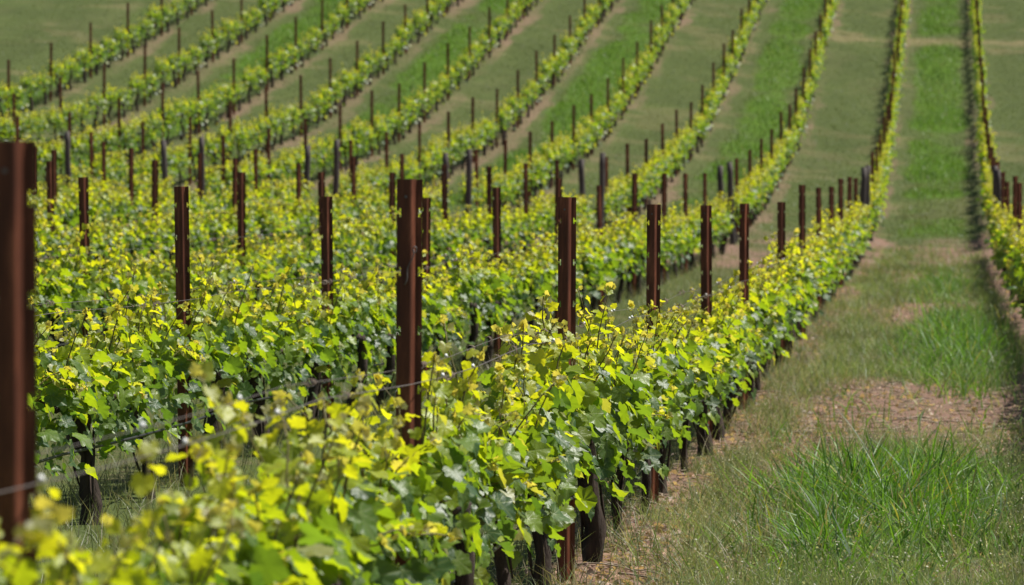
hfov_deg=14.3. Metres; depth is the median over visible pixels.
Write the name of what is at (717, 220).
grapevine
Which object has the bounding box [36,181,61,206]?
grapevine
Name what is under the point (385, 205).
grapevine
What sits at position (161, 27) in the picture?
vineyard post
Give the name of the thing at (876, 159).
vineyard post
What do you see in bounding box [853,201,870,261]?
grapevine
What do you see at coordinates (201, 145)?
wooden end post
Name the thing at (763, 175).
grapevine
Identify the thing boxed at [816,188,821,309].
vineyard post
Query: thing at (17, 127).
vineyard post
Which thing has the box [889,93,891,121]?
vineyard post
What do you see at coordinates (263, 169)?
grapevine
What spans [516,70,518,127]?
vineyard post
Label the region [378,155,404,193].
grapevine
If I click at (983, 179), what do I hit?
grapevine
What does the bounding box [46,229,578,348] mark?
drip hose
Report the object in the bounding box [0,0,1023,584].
ground
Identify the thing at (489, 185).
vineyard post
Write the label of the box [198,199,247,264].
grapevine
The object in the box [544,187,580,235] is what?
grapevine
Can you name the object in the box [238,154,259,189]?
grapevine
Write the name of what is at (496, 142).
vineyard post
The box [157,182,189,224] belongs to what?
grapevine
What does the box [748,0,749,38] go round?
vineyard post
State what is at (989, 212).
grapevine
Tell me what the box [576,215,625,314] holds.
grapevine
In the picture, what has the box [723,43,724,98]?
vineyard post
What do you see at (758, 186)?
grapevine
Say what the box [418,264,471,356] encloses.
grapevine
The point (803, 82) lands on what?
vineyard post
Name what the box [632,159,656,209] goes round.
grapevine
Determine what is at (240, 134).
grapevine
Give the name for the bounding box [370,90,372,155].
vineyard post
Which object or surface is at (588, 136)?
grapevine
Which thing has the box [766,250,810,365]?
grapevine
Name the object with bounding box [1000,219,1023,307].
grapevine
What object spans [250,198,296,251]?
grapevine
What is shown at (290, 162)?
grapevine
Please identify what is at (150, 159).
grapevine
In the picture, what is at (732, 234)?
wooden end post
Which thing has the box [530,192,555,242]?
grapevine
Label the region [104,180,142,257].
grapevine
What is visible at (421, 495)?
grapevine
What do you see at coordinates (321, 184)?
vineyard post
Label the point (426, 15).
vineyard post
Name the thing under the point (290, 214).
grapevine
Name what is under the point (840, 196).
vineyard post
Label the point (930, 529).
seed heads
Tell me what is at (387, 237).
grapevine
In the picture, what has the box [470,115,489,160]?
grapevine
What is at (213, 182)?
grapevine
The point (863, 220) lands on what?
grapevine
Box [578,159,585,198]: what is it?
wooden end post
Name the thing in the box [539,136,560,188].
grapevine
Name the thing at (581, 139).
grapevine
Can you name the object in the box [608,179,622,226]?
grapevine
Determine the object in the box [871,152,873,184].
vineyard post
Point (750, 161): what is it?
vineyard post
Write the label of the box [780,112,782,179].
vineyard post
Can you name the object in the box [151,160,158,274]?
vineyard post
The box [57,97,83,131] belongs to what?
grapevine
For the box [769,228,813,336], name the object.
grapevine
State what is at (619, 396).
grapevine
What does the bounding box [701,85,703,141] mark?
vineyard post
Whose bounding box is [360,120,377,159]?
grapevine
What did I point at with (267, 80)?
vineyard post
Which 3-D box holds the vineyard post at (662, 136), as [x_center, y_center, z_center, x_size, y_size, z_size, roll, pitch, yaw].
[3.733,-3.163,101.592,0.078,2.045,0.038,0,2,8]
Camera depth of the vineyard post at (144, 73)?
118.64 m
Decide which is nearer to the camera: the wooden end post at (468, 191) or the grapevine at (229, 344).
the grapevine at (229, 344)
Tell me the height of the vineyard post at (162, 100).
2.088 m
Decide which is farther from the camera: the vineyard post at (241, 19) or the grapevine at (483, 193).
the vineyard post at (241, 19)
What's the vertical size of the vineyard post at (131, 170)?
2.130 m
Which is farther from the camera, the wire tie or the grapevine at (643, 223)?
the grapevine at (643, 223)
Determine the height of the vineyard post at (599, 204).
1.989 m
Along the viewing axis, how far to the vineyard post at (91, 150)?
85.58 m
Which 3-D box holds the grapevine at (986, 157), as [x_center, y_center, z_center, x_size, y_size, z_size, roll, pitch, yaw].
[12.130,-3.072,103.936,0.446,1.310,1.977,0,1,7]
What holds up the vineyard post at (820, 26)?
on the ground at (538, 16)
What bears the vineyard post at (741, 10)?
on the ground at (538, 16)
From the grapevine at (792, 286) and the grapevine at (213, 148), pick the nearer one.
the grapevine at (792, 286)
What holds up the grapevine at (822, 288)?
on the ground at (538, 16)
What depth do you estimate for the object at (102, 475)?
26.56 m
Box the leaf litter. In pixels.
[509,263,1023,584]
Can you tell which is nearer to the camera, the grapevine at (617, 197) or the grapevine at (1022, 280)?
the grapevine at (1022, 280)
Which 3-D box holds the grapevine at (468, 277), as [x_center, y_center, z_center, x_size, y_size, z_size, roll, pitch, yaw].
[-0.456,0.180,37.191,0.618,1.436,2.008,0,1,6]
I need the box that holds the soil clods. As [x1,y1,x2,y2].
[514,264,1023,584]
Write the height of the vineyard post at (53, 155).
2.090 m
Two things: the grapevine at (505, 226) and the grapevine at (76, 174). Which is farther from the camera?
the grapevine at (76, 174)
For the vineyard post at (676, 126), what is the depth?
107.11 m
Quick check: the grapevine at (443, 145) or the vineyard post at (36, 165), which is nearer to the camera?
the vineyard post at (36, 165)
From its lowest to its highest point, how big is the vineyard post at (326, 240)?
2.064 m
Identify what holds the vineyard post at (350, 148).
on the ground at (538, 16)
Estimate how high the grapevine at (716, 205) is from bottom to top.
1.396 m
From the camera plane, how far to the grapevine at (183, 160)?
95.34 m
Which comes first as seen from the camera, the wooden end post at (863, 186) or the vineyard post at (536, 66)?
the wooden end post at (863, 186)
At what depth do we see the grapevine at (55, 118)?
106.66 m
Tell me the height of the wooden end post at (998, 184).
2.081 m
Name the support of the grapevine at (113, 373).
on the ground at (538, 16)
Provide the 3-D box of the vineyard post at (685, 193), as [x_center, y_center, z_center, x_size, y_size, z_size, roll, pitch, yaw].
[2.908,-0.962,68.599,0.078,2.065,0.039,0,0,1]
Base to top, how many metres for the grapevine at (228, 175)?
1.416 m
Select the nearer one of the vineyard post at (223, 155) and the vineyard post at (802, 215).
the vineyard post at (802, 215)
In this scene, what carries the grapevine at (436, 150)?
on the ground at (538, 16)
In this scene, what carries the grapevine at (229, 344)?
on the ground at (538, 16)
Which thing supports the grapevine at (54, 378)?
on the ground at (538, 16)
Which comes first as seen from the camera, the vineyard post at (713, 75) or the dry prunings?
the dry prunings
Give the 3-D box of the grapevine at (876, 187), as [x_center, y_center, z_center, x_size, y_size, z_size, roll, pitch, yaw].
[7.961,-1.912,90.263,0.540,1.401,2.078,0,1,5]
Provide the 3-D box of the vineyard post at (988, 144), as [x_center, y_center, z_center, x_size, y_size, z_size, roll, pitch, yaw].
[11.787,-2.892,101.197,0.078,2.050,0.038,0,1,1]
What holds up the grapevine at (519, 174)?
on the ground at (538, 16)
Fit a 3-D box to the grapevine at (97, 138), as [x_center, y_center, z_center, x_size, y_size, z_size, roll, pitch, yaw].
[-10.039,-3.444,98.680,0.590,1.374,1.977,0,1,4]
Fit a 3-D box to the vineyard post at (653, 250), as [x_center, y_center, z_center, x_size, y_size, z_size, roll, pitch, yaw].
[0.808,0.550,23.467,0.111,2.109,0.048,0,1,-21]
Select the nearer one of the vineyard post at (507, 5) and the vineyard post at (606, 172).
the vineyard post at (606, 172)
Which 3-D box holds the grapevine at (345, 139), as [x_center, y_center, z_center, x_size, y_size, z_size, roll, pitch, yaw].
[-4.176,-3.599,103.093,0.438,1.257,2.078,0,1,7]
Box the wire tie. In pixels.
[404,246,416,284]
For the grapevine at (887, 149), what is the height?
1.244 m
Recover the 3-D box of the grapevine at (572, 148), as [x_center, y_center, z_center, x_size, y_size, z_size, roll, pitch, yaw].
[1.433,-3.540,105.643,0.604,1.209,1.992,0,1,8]
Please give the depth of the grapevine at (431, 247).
55.56 m
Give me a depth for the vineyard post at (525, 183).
68.85 m
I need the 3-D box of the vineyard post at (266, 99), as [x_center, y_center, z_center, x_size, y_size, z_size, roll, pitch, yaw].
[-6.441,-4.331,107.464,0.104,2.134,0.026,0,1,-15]
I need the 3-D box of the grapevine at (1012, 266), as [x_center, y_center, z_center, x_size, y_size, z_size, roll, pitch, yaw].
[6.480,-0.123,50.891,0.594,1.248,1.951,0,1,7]
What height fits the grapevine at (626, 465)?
1.153 m
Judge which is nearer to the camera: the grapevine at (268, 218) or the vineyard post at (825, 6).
the grapevine at (268, 218)
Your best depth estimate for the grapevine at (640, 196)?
91.44 m
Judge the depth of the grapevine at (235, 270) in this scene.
40.06 m
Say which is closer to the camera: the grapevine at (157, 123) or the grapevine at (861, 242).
the grapevine at (861, 242)
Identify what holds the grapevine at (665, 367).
on the ground at (538, 16)
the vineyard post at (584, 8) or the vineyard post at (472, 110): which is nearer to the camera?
the vineyard post at (472, 110)
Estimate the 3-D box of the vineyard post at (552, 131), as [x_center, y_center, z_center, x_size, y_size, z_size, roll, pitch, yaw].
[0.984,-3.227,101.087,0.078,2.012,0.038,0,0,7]
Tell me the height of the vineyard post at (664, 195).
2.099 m
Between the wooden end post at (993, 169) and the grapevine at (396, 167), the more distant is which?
the grapevine at (396, 167)
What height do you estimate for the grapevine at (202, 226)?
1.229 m
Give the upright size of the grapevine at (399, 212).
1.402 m
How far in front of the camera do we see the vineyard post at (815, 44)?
134.82 m
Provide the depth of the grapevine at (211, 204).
69.25 m
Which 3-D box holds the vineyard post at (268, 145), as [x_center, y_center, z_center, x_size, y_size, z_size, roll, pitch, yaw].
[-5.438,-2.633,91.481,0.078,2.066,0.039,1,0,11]
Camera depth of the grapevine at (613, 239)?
52.80 m
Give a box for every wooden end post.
[64,131,70,185]
[160,141,167,185]
[198,137,204,199]
[304,145,310,232]
[333,139,339,203]
[442,153,448,193]
[464,149,471,216]
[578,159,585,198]
[597,152,604,234]
[717,166,725,252]
[727,162,735,244]
[859,167,866,257]
[865,165,870,248]
[992,166,997,206]
[995,169,1001,206]
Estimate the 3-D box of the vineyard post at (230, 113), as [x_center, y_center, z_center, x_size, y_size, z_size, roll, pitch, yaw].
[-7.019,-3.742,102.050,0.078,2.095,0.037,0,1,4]
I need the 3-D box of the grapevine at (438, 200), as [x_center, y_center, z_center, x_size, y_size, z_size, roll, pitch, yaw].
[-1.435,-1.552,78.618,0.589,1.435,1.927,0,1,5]
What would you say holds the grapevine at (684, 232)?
on the ground at (538, 16)
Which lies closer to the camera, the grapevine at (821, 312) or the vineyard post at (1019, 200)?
the grapevine at (821, 312)
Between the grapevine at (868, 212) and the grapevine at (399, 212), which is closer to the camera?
the grapevine at (399, 212)
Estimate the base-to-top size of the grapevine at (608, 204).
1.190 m
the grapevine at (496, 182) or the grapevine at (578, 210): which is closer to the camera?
the grapevine at (578, 210)
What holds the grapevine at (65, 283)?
on the ground at (538, 16)
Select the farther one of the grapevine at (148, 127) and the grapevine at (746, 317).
the grapevine at (148, 127)
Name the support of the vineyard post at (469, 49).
on the ground at (538, 16)
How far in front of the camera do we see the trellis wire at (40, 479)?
10.85 m
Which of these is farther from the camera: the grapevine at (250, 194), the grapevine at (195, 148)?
the grapevine at (195, 148)
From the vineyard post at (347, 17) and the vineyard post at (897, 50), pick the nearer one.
the vineyard post at (897, 50)
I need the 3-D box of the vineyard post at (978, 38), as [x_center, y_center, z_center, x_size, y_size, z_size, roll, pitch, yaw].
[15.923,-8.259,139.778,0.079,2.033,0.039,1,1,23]
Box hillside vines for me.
[0,0,995,172]
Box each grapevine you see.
[0,111,20,139]
[0,495,73,584]
[9,104,37,142]
[12,132,42,180]
[25,109,51,144]
[29,185,69,268]
[29,191,41,204]
[29,196,38,225]
[29,271,49,350]
[29,296,97,500]
[30,440,261,584]
[36,135,60,187]
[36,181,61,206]
[36,198,72,283]
[36,223,109,356]
[38,283,162,524]
[43,103,67,141]
[44,135,75,180]
[55,217,98,266]
[56,176,102,242]
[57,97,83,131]
[57,175,89,235]
[63,124,89,172]
[63,160,93,190]
[73,172,109,200]
[73,233,153,340]
[74,209,134,272]
[83,151,119,188]
[84,121,109,160]
[87,179,118,260]
[97,119,121,159]
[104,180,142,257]
[105,266,215,498]
[106,180,134,226]
[107,150,129,185]
[113,116,140,161]
[118,165,152,222]
[118,204,172,272]
[123,241,177,331]
[125,151,151,181]
[128,110,156,155]
[133,182,172,227]
[134,147,161,181]
[140,201,205,274]
[141,108,164,150]
[146,176,173,201]
[148,359,456,584]
[151,137,183,178]
[153,252,277,449]
[157,97,181,144]
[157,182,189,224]
[158,246,228,315]
[161,203,216,268]
[169,144,193,186]
[182,129,210,181]
[184,181,207,231]
[193,165,228,206]
[196,187,224,250]
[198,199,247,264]
[201,232,263,306]
[202,127,230,173]
[213,181,247,222]
[214,119,239,167]
[217,153,250,196]
[219,257,321,456]
[226,233,290,304]
[227,115,250,165]
[228,181,265,221]
[230,202,265,250]
[235,120,261,160]
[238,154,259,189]
[246,150,273,191]
[249,112,272,154]
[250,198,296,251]
[258,179,278,237]
[260,191,312,249]
[260,383,477,584]
[261,102,285,149]
[262,224,320,315]
[264,152,290,193]
[272,267,363,438]
[273,174,295,208]
[277,148,301,185]
[286,173,315,212]
[287,142,315,186]
[291,190,335,250]
[293,223,341,299]
[296,250,395,417]
[300,135,323,186]
[306,203,362,293]
[310,186,343,231]
[313,132,333,171]
[325,133,343,175]
[325,164,351,200]
[333,184,363,230]
[334,124,356,169]
[341,214,387,285]
[345,258,399,414]
[346,116,370,165]
[347,178,386,232]
[349,314,532,584]
[355,165,368,219]
[357,158,382,195]
[357,181,397,253]
[357,196,399,283]
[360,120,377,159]
[368,110,388,154]
[372,159,396,195]
[376,209,400,296]
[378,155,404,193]
[382,185,400,252]
[383,250,451,363]
[395,208,437,273]
[397,152,418,178]
[404,155,422,178]
[414,145,437,189]
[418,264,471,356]
[423,134,443,186]
[423,182,438,228]
[425,175,453,221]
[429,233,502,377]
[430,209,456,277]
[434,133,453,179]
[437,206,469,274]
[441,125,463,174]
[450,362,579,584]
[451,122,473,169]
[452,290,614,584]
[454,171,483,212]
[454,205,493,259]
[458,234,528,369]
[466,123,480,155]
[469,198,510,262]
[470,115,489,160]
[471,174,491,212]
[473,165,506,209]
[477,205,512,258]
[492,241,536,355]
[498,167,513,214]
[501,202,527,264]
[507,170,522,210]
[507,200,537,256]
[507,232,560,345]
[512,161,530,207]
[513,154,537,200]
[519,190,552,255]
[522,226,581,335]
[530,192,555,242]
[531,151,548,199]
[533,147,553,193]
[538,194,555,243]
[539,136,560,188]
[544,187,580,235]
[544,282,659,564]
[547,137,564,184]
[550,240,587,305]
[556,131,571,178]
[561,131,582,173]
[564,189,585,232]
[568,122,587,167]
[575,334,680,535]
[576,121,596,162]
[576,195,596,232]
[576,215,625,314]
[576,218,609,323]
[585,220,628,304]
[592,187,614,231]
[604,210,639,303]
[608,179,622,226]
[608,211,646,298]
[610,170,632,217]
[610,175,629,224]
[617,300,694,513]
[621,171,645,217]
[627,211,648,294]
[630,164,652,214]
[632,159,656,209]
[637,212,670,287]
[639,300,716,493]
[640,159,661,203]
[648,149,664,199]
[648,210,685,285]
[654,145,673,193]
[657,145,675,186]
[659,202,688,280]
[661,303,729,472]
[664,139,682,182]
[665,134,685,176]
[666,209,695,274]
[668,210,689,277]
[674,129,687,171]
[679,198,702,270]
[680,129,691,166]
[685,289,742,456]
[687,270,749,440]
[688,203,700,268]
[692,278,763,428]
[693,201,718,265]
[695,196,728,248]
[699,282,766,414]
[707,191,728,258]
[716,193,738,254]
[726,186,745,241]
[732,258,789,405]
[733,173,756,216]
[733,177,752,237]
[739,169,758,226]
[747,170,765,224]
[748,257,794,390]
[752,164,770,215]
[753,169,766,219]
[753,255,796,379]
[754,153,780,203]
[761,230,817,357]
[762,149,783,192]
[762,162,773,209]
[763,151,779,195]
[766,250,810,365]
[769,139,786,187]
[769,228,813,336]
[775,138,790,174]
[790,228,839,307]
[793,240,826,331]
[794,240,823,339]
[796,223,838,321]
[809,229,848,305]
[811,209,854,272]
[811,210,847,302]
[811,222,856,298]
[815,204,852,274]
[834,201,871,271]
[834,204,863,280]
[834,218,859,287]
[836,214,858,285]
[837,201,867,276]
[844,205,876,262]
[846,195,873,268]
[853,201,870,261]
[858,187,876,227]
[859,205,871,259]
[869,159,889,193]
[869,183,884,241]
[870,148,892,182]
[870,171,887,222]
[870,174,884,231]
[874,154,892,184]
[874,167,887,198]
[876,134,890,156]
[882,143,892,172]
[975,144,993,175]
[976,133,996,162]
[977,173,992,219]
[979,154,1001,176]
[979,159,989,186]
[979,169,992,203]
[981,148,997,173]
[981,188,1005,232]
[981,191,992,220]
[983,182,1005,217]
[984,195,1012,244]
[984,205,1016,279]
[987,208,1017,283]
[988,204,1023,295]
[992,204,1011,255]
[996,213,1022,267]
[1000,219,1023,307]
[1001,225,1023,303]
[1003,217,1023,281]
[1004,228,1022,308]
[1007,271,1023,318]
[1009,233,1023,295]
[1009,235,1023,308]
[1012,242,1023,307]
[1019,254,1023,304]
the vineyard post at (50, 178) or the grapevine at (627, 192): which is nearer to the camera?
the vineyard post at (50, 178)
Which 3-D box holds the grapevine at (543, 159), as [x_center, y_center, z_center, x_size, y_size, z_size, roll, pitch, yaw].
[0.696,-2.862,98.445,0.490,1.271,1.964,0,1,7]
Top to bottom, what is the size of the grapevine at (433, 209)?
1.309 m
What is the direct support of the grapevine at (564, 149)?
on the ground at (538, 16)
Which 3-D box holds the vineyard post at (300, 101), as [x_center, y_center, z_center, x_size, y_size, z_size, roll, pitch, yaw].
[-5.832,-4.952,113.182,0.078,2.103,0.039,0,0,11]
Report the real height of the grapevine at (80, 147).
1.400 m
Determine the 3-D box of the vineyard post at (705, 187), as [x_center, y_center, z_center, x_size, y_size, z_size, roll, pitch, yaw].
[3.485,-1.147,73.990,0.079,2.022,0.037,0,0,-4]
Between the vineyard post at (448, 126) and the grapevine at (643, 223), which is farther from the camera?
the vineyard post at (448, 126)
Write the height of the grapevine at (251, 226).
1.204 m
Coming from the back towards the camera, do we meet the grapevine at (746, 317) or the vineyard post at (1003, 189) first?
the vineyard post at (1003, 189)
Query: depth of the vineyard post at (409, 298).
12.84 m
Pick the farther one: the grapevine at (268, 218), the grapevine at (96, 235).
the grapevine at (268, 218)
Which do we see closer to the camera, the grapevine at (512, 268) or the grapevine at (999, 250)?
the grapevine at (512, 268)
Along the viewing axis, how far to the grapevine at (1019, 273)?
46.87 m
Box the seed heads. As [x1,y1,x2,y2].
[611,284,1023,584]
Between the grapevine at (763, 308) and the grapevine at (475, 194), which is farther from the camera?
the grapevine at (475, 194)
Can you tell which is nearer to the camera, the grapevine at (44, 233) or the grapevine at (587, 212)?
the grapevine at (44, 233)
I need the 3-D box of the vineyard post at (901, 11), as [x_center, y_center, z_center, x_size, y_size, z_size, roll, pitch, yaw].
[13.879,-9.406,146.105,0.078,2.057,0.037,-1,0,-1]
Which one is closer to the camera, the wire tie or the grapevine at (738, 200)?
the wire tie
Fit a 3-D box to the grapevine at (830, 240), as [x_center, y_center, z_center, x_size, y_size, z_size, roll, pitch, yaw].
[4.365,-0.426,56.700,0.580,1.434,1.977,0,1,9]
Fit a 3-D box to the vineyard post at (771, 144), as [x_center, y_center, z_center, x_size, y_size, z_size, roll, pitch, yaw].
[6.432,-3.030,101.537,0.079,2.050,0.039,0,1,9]
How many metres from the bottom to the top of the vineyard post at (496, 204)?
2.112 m
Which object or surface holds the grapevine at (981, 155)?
on the ground at (538, 16)
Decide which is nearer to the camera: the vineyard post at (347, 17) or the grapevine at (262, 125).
the grapevine at (262, 125)
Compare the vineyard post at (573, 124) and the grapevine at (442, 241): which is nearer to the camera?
the grapevine at (442, 241)
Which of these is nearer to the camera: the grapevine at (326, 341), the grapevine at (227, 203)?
the grapevine at (326, 341)
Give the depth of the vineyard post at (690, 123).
112.34 m
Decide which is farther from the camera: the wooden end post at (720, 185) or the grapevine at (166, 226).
the wooden end post at (720, 185)
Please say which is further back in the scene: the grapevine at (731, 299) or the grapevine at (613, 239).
the grapevine at (613, 239)
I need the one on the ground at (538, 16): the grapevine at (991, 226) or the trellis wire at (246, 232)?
the grapevine at (991, 226)
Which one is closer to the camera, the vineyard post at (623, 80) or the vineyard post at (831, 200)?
the vineyard post at (831, 200)
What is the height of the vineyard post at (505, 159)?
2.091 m
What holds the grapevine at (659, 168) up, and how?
on the ground at (538, 16)
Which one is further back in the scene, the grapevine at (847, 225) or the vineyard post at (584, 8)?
the vineyard post at (584, 8)
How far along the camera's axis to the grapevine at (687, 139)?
109.69 m
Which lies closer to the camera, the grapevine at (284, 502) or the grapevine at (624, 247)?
the grapevine at (284, 502)
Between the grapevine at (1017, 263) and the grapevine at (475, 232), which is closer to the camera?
the grapevine at (1017, 263)
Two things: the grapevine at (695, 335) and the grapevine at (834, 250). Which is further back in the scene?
the grapevine at (834, 250)
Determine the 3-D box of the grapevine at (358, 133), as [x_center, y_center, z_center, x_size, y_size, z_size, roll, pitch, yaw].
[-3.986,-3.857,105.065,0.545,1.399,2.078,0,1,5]
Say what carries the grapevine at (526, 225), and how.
on the ground at (538, 16)
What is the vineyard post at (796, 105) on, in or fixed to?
on the ground at (538, 16)
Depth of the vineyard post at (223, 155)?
85.81 m
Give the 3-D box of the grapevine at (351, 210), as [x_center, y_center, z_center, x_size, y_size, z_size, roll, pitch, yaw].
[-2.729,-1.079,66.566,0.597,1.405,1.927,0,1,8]
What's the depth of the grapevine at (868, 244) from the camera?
76.97 m
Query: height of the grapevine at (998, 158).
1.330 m
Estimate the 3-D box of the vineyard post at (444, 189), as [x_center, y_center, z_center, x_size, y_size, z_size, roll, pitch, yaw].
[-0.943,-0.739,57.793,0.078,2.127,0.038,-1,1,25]
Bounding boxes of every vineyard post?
[0,140,36,584]
[7,60,9,118]
[12,93,15,139]
[16,116,18,139]
[36,147,36,184]
[46,161,54,267]
[49,43,52,101]
[51,150,56,207]
[59,77,62,140]
[68,112,70,141]
[78,177,90,355]
[89,23,91,77]
[89,132,93,182]
[101,141,105,233]
[103,63,105,126]
[117,98,120,157]
[126,3,128,56]
[129,148,133,254]
[141,122,144,179]
[143,46,145,106]
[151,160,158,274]
[160,0,162,35]
[161,83,163,140]
[174,186,192,486]
[177,28,180,84]
[188,117,191,184]
[196,71,199,133]
[197,153,201,251]
[211,10,213,62]
[221,135,224,194]
[229,100,231,168]
[232,58,234,114]
[232,159,237,250]
[237,172,245,302]
[240,0,242,42]
[253,149,258,243]
[264,87,267,152]
[266,35,268,90]
[267,128,270,186]
[294,17,296,69]
[296,163,301,250]
[299,75,302,136]
[303,119,306,148]
[318,172,324,287]
[321,0,322,49]
[321,197,333,433]
[329,58,331,117]
[338,105,341,172]
[346,0,347,28]
[349,140,352,197]
[351,157,355,231]
[356,41,358,95]
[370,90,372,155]
[382,21,384,73]
[385,132,388,191]
[388,172,395,292]
[395,179,422,565]
[397,84,400,141]
[400,154,403,178]
[404,4,406,53]
[418,125,420,178]
[421,198,430,395]
[423,62,425,121]
[426,0,427,32]
[441,165,448,273]
[447,43,448,99]
[447,112,449,178]
[468,27,470,78]
[471,97,473,162]
[474,149,478,218]
[486,166,491,266]
[488,7,490,57]
[492,187,501,362]
[495,89,497,147]
[503,140,506,210]
[506,0,508,36]
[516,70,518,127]
[522,1,524,18]
[523,163,528,258]
[528,132,531,202]
[535,51,537,104]
[550,121,553,186]
[553,35,555,85]
[554,178,561,333]
[555,160,558,177]
[557,197,575,582]
[569,16,570,64]
[572,105,574,169]
[583,0,585,43]
[590,94,592,154]
[596,185,603,312]
[605,157,608,233]
[607,78,608,137]
[622,58,623,114]
[625,144,629,214]
[631,173,637,295]
[636,41,637,94]
[644,139,647,206]
[646,204,660,503]
[649,20,651,73]
[660,5,662,52]
[661,124,663,176]
[661,173,666,283]
[675,110,678,174]
[683,173,687,272]
[689,102,692,160]
[700,205,712,440]
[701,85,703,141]
[703,173,706,204]
[712,63,714,119]
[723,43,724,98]
[731,30,733,78]
[735,158,738,236]
[738,204,748,409]
[740,8,742,31]
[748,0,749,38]
[748,150,751,226]
[760,139,762,211]
[770,129,772,195]
[777,202,785,363]
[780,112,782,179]
[788,105,790,164]
[794,89,797,117]
[799,185,805,333]
[802,68,804,119]
[809,49,810,91]
[814,31,816,81]
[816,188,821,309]
[819,15,821,60]
[824,0,826,19]
[829,187,833,231]
[838,179,842,287]
[847,177,851,214]
[853,178,857,206]
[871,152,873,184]
[875,147,877,174]
[879,135,881,161]
[883,117,885,146]
[886,105,888,135]
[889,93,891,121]
[891,71,893,104]
[893,52,895,83]
[896,38,898,63]
[898,17,899,43]
[900,0,901,23]
[976,0,977,26]
[977,21,979,47]
[979,40,980,65]
[980,57,982,82]
[981,73,983,109]
[982,95,984,124]
[984,108,987,136]
[986,120,988,147]
[987,134,990,162]
[990,147,993,174]
[1001,172,1004,209]
[1005,182,1009,213]
[1011,176,1017,285]
[1017,183,1021,300]
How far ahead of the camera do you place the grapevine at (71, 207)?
57.72 m
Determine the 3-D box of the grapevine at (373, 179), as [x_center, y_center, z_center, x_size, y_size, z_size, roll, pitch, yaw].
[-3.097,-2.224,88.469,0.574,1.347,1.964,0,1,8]
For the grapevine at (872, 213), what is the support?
on the ground at (538, 16)
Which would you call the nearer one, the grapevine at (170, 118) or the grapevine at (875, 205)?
the grapevine at (875, 205)
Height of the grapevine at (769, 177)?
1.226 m
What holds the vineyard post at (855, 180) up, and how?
on the ground at (538, 16)
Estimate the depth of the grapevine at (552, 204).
72.83 m
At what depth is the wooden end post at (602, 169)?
83.39 m
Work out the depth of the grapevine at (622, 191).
87.62 m
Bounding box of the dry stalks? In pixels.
[492,285,908,584]
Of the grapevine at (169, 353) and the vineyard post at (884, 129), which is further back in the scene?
the vineyard post at (884, 129)
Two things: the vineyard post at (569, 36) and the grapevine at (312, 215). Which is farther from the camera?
the vineyard post at (569, 36)
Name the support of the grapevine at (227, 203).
on the ground at (538, 16)
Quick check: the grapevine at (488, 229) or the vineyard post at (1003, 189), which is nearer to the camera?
the grapevine at (488, 229)
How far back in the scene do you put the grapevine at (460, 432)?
13.72 m
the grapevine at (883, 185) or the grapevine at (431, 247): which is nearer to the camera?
the grapevine at (431, 247)
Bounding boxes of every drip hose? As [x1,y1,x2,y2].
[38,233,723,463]
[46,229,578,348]
[450,290,817,584]
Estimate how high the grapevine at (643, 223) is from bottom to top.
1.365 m
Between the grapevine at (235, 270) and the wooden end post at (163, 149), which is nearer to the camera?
the grapevine at (235, 270)
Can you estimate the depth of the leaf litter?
29.38 m
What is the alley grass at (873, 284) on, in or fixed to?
on the ground at (538, 16)
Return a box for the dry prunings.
[493,293,1023,584]
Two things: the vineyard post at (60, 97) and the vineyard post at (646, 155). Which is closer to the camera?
the vineyard post at (646, 155)
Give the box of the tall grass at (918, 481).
[660,242,1023,584]
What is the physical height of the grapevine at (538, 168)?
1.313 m
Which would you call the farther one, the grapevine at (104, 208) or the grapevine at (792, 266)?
the grapevine at (104, 208)
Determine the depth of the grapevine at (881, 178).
97.34 m
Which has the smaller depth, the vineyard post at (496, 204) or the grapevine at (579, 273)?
the vineyard post at (496, 204)
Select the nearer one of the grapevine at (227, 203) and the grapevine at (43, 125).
the grapevine at (227, 203)
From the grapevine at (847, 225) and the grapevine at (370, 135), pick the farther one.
the grapevine at (370, 135)
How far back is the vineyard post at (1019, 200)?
57.51 m
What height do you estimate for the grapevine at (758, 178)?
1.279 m
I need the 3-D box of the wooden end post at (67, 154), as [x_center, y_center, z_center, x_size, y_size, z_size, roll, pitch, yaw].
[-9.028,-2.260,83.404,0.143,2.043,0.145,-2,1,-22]
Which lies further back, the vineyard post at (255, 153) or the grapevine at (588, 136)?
the grapevine at (588, 136)
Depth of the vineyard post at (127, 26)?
129.69 m
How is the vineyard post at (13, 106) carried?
on the ground at (538, 16)
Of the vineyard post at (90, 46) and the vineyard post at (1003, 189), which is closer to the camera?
the vineyard post at (1003, 189)
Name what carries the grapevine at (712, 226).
on the ground at (538, 16)
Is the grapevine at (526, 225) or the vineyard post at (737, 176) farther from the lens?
the vineyard post at (737, 176)
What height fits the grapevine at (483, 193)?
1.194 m
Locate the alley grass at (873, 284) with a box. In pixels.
[512,242,1023,584]
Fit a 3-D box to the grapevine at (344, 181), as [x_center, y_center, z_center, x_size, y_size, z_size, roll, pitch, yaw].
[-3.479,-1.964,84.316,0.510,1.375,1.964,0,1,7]
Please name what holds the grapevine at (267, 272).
on the ground at (538, 16)
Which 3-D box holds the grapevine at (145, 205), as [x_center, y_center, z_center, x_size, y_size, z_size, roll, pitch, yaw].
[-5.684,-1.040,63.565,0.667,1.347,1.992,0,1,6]
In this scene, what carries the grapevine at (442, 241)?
on the ground at (538, 16)
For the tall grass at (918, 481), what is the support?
on the ground at (538, 16)
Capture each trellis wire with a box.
[0,206,859,492]
[31,198,713,305]
[36,190,576,252]
[36,192,582,259]
[36,201,716,315]
[37,202,857,453]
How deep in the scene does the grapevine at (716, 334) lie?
27.90 m

